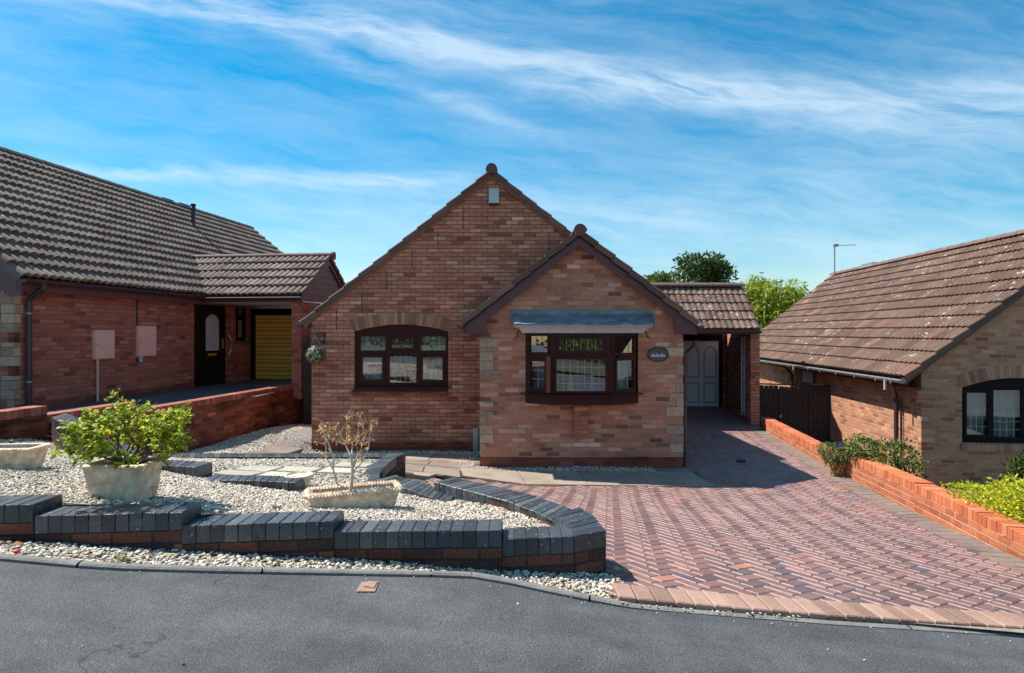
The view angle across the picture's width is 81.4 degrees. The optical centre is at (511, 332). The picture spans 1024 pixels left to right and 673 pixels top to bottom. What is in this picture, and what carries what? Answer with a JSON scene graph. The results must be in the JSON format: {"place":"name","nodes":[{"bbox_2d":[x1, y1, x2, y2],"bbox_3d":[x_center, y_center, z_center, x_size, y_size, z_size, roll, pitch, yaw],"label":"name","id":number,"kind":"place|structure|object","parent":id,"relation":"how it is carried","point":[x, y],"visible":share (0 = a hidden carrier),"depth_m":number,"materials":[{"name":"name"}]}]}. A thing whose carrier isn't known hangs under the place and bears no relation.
{"place":"outdoors","nodes":[
{"label":"outdoors","id":0,"kind":"place"},
{"bbox_2d":[47,379,291,418],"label":"driveway","id":1,"kind":"structure","parent":0,"point":[189,393],"depth_m":12.27,"materials":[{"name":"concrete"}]},
{"bbox_2d":[250,429,714,487],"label":"path","id":2,"kind":"structure","parent":0,"point":[631,478],"depth_m":9.08,"materials":[{"name":"beige concrete"}]},
{"bbox_2d":[0,561,1023,672],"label":"road","id":3,"kind":"structure","parent":0,"point":[114,621],"depth_m":2.85,"materials":[{"name":"grey asphalt"}]},
{"bbox_2d":[356,581,378,590],"bbox_3d":[-0.774,1.372,3.208,0.096,0.029,0.150,0,0,0],"label":"road patch","id":4,"kind":"object","parent":3,"relation":"on","point":[368,586],"visible":1,"depth_m":3.20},
{"bbox_2d":[0,553,1023,636],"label":"kerb","id":5,"kind":"structure","parent":3,"relation":"on","point":[5,557],"depth_m":3.31,"materials":[{"name":"concrete"}]},
{"bbox_2d":[0,0,1023,298],"label":"sky","id":6,"kind":"structure","parent":0,"point":[767,136],"materials":[{"name":"blue"}]},
{"bbox_2d":[3,408,1023,520],"bbox_3d":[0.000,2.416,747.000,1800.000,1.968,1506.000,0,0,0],"label":"ground","id":7,"kind":"structure","parent":0,"point":[425,482],"depth_m":8.22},
{"bbox_2d":[0,383,302,477],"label":"retaining wall","id":8,"kind":"structure","parent":7,"relation":"on","point":[216,419],"depth_m":10.71,"materials":[{"name":"red brick"}]},
{"bbox_2d":[0,146,345,409],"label":"neighbour bungalow","id":9,"kind":"object","parent":7,"relation":"on","point":[221,300],"visible":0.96,"depth_m":12.72,"materials":[{"name":"brick"}]},
{"bbox_2d":[92,330,114,401],"bbox_3d":[-7.553,0.604,11.018,0.070,1.300,0.473,0,0,7],"label":"meter box","id":10,"kind":"object","parent":9,"relation":"attached to","point":[103,344],"visible":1,"depth_m":10.93,"materials":[{"name":"brown plastic"}]},
{"bbox_2d":[95,331,114,357],"bbox_3d":[-7.534,0.219,11.018,0.012,0.490,0.438,0,0,7],"label":"door","id":11,"kind":"structure","parent":10,"relation":"in","point":[105,339],"depth_m":11.00,"materials":[{"name":"plastic"}]},
{"bbox_2d":[136,300,155,361],"bbox_3d":[-7.423,-0.034,12.092,0.064,1.261,0.507,0,0,7],"label":"meter box","id":12,"kind":"object","parent":9,"relation":"attached to","point":[145,340],"visible":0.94,"depth_m":12.00,"materials":[{"name":"brown plastic"}]},
{"bbox_2d":[139,327,155,355],"bbox_3d":[-7.401,0.172,12.092,0.012,0.571,0.472,0,0,7],"label":"door","id":13,"kind":"structure","parent":12,"relation":"in","point":[147,335],"depth_m":12.08,"materials":[{"name":"plastic"}]},
{"bbox_2d":[198,307,223,382],"bbox_3d":[-7.240,0.293,14.280,0.070,1.762,1.001,0,0,7],"label":"door","id":14,"kind":"structure","parent":9,"relation":"in","point":[210,320],"depth_m":14.28,"materials":[{"name":"black wood"}]},
{"bbox_2d":[236,307,245,340],"bbox_3d":[-7.137,-0.250,15.484,0.218,0.940,0.505,0,0,0],"label":"side window","id":15,"kind":"structure","parent":9,"relation":"in","point":[242,317],"depth_m":15.62,"materials":[{"name":"black glass"}]},
{"bbox_2d":[256,315,291,378],"bbox_3d":[-6.341,0.381,15.897,1.059,1.686,0.034,0,0,7],"label":"garage door","id":16,"kind":"structure","parent":9,"relation":"in","point":[257,316],"depth_m":15.88,"materials":[{"name":"wood"}]},
{"bbox_2d":[52,413,310,510],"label":"garden wall","id":17,"kind":"structure","parent":7,"relation":"on","point":[195,468],"depth_m":5.51,"materials":[{"name":"grey brick"}]},
{"bbox_2d":[2,493,524,530],"bbox_3d":[-3.075,1.158,3.578,7.039,0.493,0.416,0,0,-8],"label":"gravel bed","id":18,"kind":"object","parent":7,"relation":"on","point":[88,503],"visible":0.16,"depth_m":3.69,"materials":[{"name":"beige gravel"}]},
{"bbox_2d":[152,453,405,482],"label":"garden wall","id":19,"kind":"structure","parent":7,"relation":"on","point":[385,465],"depth_m":7.21,"materials":[{"name":"grey brick"}]},
{"bbox_2d":[212,462,372,477],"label":"paving","id":20,"kind":"structure","parent":7,"relation":"on","point":[261,470],"depth_m":6.29,"materials":[{"name":"grey stone"}]},
{"bbox_2d":[0,494,605,600],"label":"stepped garden wall","id":21,"kind":"structure","parent":7,"relation":"on","point":[572,541],"depth_m":3.58,"materials":[{"name":"grey brick"}]},
{"bbox_2d":[303,344,311,424],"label":"timber gate","id":22,"kind":"structure","parent":7,"relation":"on","point":[307,392],"depth_m":13.30,"materials":[{"name":"brown wood"}]},
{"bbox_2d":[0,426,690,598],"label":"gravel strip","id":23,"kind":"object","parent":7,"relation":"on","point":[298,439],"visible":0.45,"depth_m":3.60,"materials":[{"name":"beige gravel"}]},
{"bbox_2d":[115,552,131,560],"bbox_3d":[-2.108,1.216,3.234,0.073,0.040,0.082,0,0,0],"label":"weed","id":24,"kind":"object","parent":23,"relation":"on","point":[124,557],"visible":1,"depth_m":3.23,"materials":[{"name":"green plant"}]},
{"bbox_2d":[377,475,569,530],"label":"curved garden wall","id":25,"kind":"structure","parent":7,"relation":"on","point":[544,511],"depth_m":5.02,"materials":[{"name":"grey brick"}]},
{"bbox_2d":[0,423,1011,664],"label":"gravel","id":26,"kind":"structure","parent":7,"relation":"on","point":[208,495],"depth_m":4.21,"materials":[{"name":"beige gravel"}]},
{"bbox_2d":[0,443,51,469],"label":"trough planter","id":27,"kind":"object","parent":26,"relation":"on","point":[24,455],"visible":0.98,"depth_m":4.71,"materials":[{"name":"beige stone"}]},
{"bbox_2d":[77,456,167,501],"bbox_3d":[-2.555,0.968,3.922,0.438,0.245,0.313,0,0,0],"label":"square planter","id":28,"kind":"object","parent":26,"relation":"on","point":[133,482],"visible":0.69,"depth_m":3.81,"materials":[{"name":"beige stone"}]},
{"bbox_2d":[49,386,195,471],"bbox_3d":[-2.515,0.618,3.866,0.803,0.542,0.812,0,0,-37],"label":"potted bush","id":29,"kind":"object","parent":28,"relation":"in","point":[155,431],"visible":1,"depth_m":3.83,"materials":[{"name":"green plant"}]},
{"bbox_2d":[284,471,312,487],"bbox_3d":[-1.978,1.372,5.522,0.256,0.122,0.256,0,0,0],"label":"round planter","id":30,"kind":"object","parent":26,"relation":"on","point":[306,476],"visible":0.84,"depth_m":5.52,"materials":[{"name":"stone"}]},
{"bbox_2d":[304,480,403,508],"bbox_3d":[-1.159,1.201,4.368,0.696,0.152,0.246,0,0,-20],"label":"trough planter","id":31,"kind":"object","parent":26,"relation":"on","point":[377,494],"visible":0.99,"depth_m":4.31,"materials":[{"name":"beige stone"}]},
{"bbox_2d":[314,411,377,489],"bbox_3d":[-1.218,0.927,4.422,0.476,0.695,0.252,0,0,0],"label":"dead shrub","id":32,"kind":"object","parent":31,"relation":"in","point":[356,440],"visible":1,"depth_m":4.41,"materials":[{"name":"brown plant"}]},
{"bbox_2d":[296,163,761,467],"bbox_3d":[1.294,-0.220,14.562,10.652,5.840,10.395,0,0,0],"label":"bungalow","id":33,"kind":"object","parent":7,"relation":"on","point":[470,318],"visible":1,"depth_m":11.14,"materials":[{"name":"brick"}]},
{"bbox_2d":[315,332,324,343],"bbox_3d":[-3.538,0.104,11.017,0.070,0.233,0.252,0,0,27],"label":"wall bracket","id":34,"kind":"object","parent":33,"relation":"attached to","point":[319,338],"depth_m":11.05,"materials":[{"name":"black metal"}]},
{"bbox_2d":[305,335,325,364],"bbox_3d":[-3.604,0.305,10.918,0.357,0.566,0.358,0,0,0],"label":"topiary ball","id":35,"kind":"object","parent":34,"relation":"hanging from","point":[314,354],"visible":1,"depth_m":10.84,"materials":[{"name":"green plant"}]},
{"bbox_2d":[354,325,447,389],"bbox_3d":[-2.072,0.460,11.247,1.758,1.212,0.283,0,0,0],"label":"window","id":36,"kind":"structure","parent":33,"relation":"in","point":[373,346],"depth_m":11.20,"materials":[{"name":"brown wood"}]},
{"bbox_2d":[488,188,499,205],"bbox_3d":[-0.336,-2.536,11.091,0.208,0.315,0.093,0,0,0],"label":"alarm box","id":37,"kind":"object","parent":33,"relation":"attached to","point":[493,196],"visible":1,"depth_m":11.05,"materials":[{"name":"white plastic"}]},
{"bbox_2d":[525,333,549,394],"bbox_3d":[0.465,0.489,9.687,0.481,0.998,0.208,0,0,36],"label":"window","id":38,"kind":"structure","parent":33,"relation":"in","point":[537,345],"depth_m":9.74,"materials":[{"name":"brown wood"}]},
{"bbox_2d":[567,373,573,390],"bbox_3d":[0.939,0.805,9.545,0.124,0.340,0.068,0,0,0],"label":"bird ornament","id":39,"kind":"object","parent":33,"relation":"on","point":[568,387],"visible":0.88,"depth_m":9.52,"materials":[{"name":"white ceramic"}]},
{"bbox_2d":[550,333,613,394],"bbox_3d":[1.113,0.489,9.491,1.017,0.998,0.078,0,0,0],"label":"window","id":40,"kind":"structure","parent":33,"relation":"in","point":[555,353],"depth_m":9.47,"materials":[{"name":"brown wood"}]},
{"bbox_2d":[588,372,595,390],"bbox_3d":[1.288,0.805,9.545,0.124,0.340,0.068,0,0,0],"label":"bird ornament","id":41,"kind":"object","parent":33,"relation":"on","point":[592,387],"visible":0.92,"depth_m":9.52,"materials":[{"name":"white ceramic"}]},
{"bbox_2d":[611,333,635,394],"bbox_3d":[1.761,0.489,9.666,0.516,0.998,0.208,0,0,-32],"label":"window","id":42,"kind":"structure","parent":33,"relation":"in","point":[619,341],"depth_m":9.64,"materials":[{"name":"brown wood"}]},
{"bbox_2d":[647,347,668,361],"bbox_3d":[2.390,0.356,9.742,0.356,0.244,0.030,0,0,0],"label":"wall plaque","id":43,"kind":"object","parent":33,"relation":"attached to","point":[657,354],"depth_m":9.74,"materials":[{"name":"metal"}]},
{"bbox_2d":[683,341,718,405],"bbox_3d":[5.202,1.239,18.015,2.100,1.974,0.038,0,0,0],"label":"door","id":44,"kind":"structure","parent":33,"relation":"in","point":[707,359],"depth_m":18.00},
{"bbox_2d":[648,270,687,282],"bbox_3d":[9.987,-0.446,39.977,5.005,7.715,4.304,0,0,0],"label":"tree","id":45,"kind":"object","parent":7,"relation":"on","point":[661,277],"visible":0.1,"depth_m":38.86,"materials":[{"name":"green plant"}]},
{"bbox_2d":[668,250,746,293],"bbox_3d":[10.281,-0.622,34.227,5.741,8.068,5.056,0,0,-32],"label":"tree","id":46,"kind":"object","parent":7,"relation":"on","point":[698,267],"visible":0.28,"depth_m":32.86,"materials":[{"name":"green plant"}]},
{"bbox_2d":[739,272,809,330],"bbox_3d":[13.212,0.165,29.922,4.817,6.495,4.589,0,0,0],"label":"tree","id":47,"kind":"object","parent":7,"relation":"on","point":[767,305],"visible":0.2,"depth_m":29.26,"materials":[{"name":"green plant"}]},
{"bbox_2d":[760,383,830,444],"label":"timber gate","id":48,"kind":"structure","parent":7,"relation":"on","point":[805,410],"depth_m":14.46,"materials":[{"name":"brown wood"}]},
{"bbox_2d":[816,441,849,475],"bbox_3d":[4.941,1.947,9.164,0.472,0.621,0.594,0,0,0],"label":"trailing plant","id":49,"kind":"object","parent":7,"relation":"on","point":[836,463],"visible":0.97,"depth_m":9.08,"materials":[{"name":"green plant"}]},
{"bbox_2d":[836,433,928,480],"bbox_3d":[5.341,2.047,8.584,0.801,1.120,1.373,0,0,-28],"label":"shrub","id":50,"kind":"object","parent":7,"relation":"on","point":[873,446],"visible":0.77,"depth_m":8.47,"materials":[{"name":"green plant"}]},
{"bbox_2d":[760,229,1023,487],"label":"neighbour bungalow","id":51,"kind":"object","parent":7,"relation":"on","point":[924,350],"visible":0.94,"depth_m":11.71,"materials":[{"name":"tile"}]},
{"bbox_2d":[802,370,812,383],"bbox_3d":[7.759,1.103,15.624,0.010,0.420,0.707,0,0,5],"label":"side window","id":52,"kind":"structure","parent":51,"relation":"in","point":[807,376],"depth_m":15.62,"materials":[{"name":"grey glass"}]},
{"bbox_2d":[800,363,814,386],"bbox_3d":[7.761,1.213,15.624,0.030,0.800,0.906,0,0,5],"label":"side window frame","id":53,"kind":"structure","parent":51,"relation":"in","point":[801,382],"depth_m":15.80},
{"bbox_2d":[833,244,854,275],"bbox_3d":[11.593,-2.439,20.729,0.734,1.328,0.243,0,0,31],"label":"tv aerial","id":54,"kind":"object","parent":51,"relation":"attached to","point":[834,246],"visible":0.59,"depth_m":20.86,"materials":[{"name":"grey metal"}]},
{"bbox_2d":[962,378,1023,442],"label":"window","id":55,"kind":"structure","parent":51,"relation":"in","point":[992,410],"depth_m":10.61,"materials":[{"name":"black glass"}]},
{"bbox_2d":[761,417,1023,559],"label":"boundary wall","id":56,"kind":"structure","parent":7,"relation":"on","point":[928,499],"depth_m":6.87,"materials":[{"name":"orange brick"}]},
{"bbox_2d":[940,472,1023,522],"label":"shrub","id":57,"kind":"object","parent":7,"relation":"on","point":[997,498],"visible":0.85,"depth_m":5.99,"materials":[{"name":"yellow plant"}]},
{"bbox_2d":[998,449,1023,501],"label":"shrub","id":58,"kind":"object","parent":7,"relation":"on","point":[1014,467],"visible":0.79,"depth_m":9.41,"materials":[{"name":"green plant"}]},
{"bbox_2d":[426,406,1023,632],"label":"driveway","id":59,"kind":"structure","parent":0,"point":[766,519],"depth_m":5.55,"materials":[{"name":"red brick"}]},
{"bbox_2d":[736,459,745,462],"bbox_3d":[3.953,2.224,10.280,0.234,0.046,0.183,0,0,0],"label":"drain cover","id":60,"kind":"object","parent":59,"relation":"on","point":[740,461],"visible":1,"depth_m":10.22,"materials":[{"name":"grey metal"}]},
{"bbox_2d":[612,582,1023,630],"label":"driveway edging","id":61,"kind":"object","parent":59,"relation":"on","point":[795,607],"visible":0.95,"depth_m":3.44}
]}

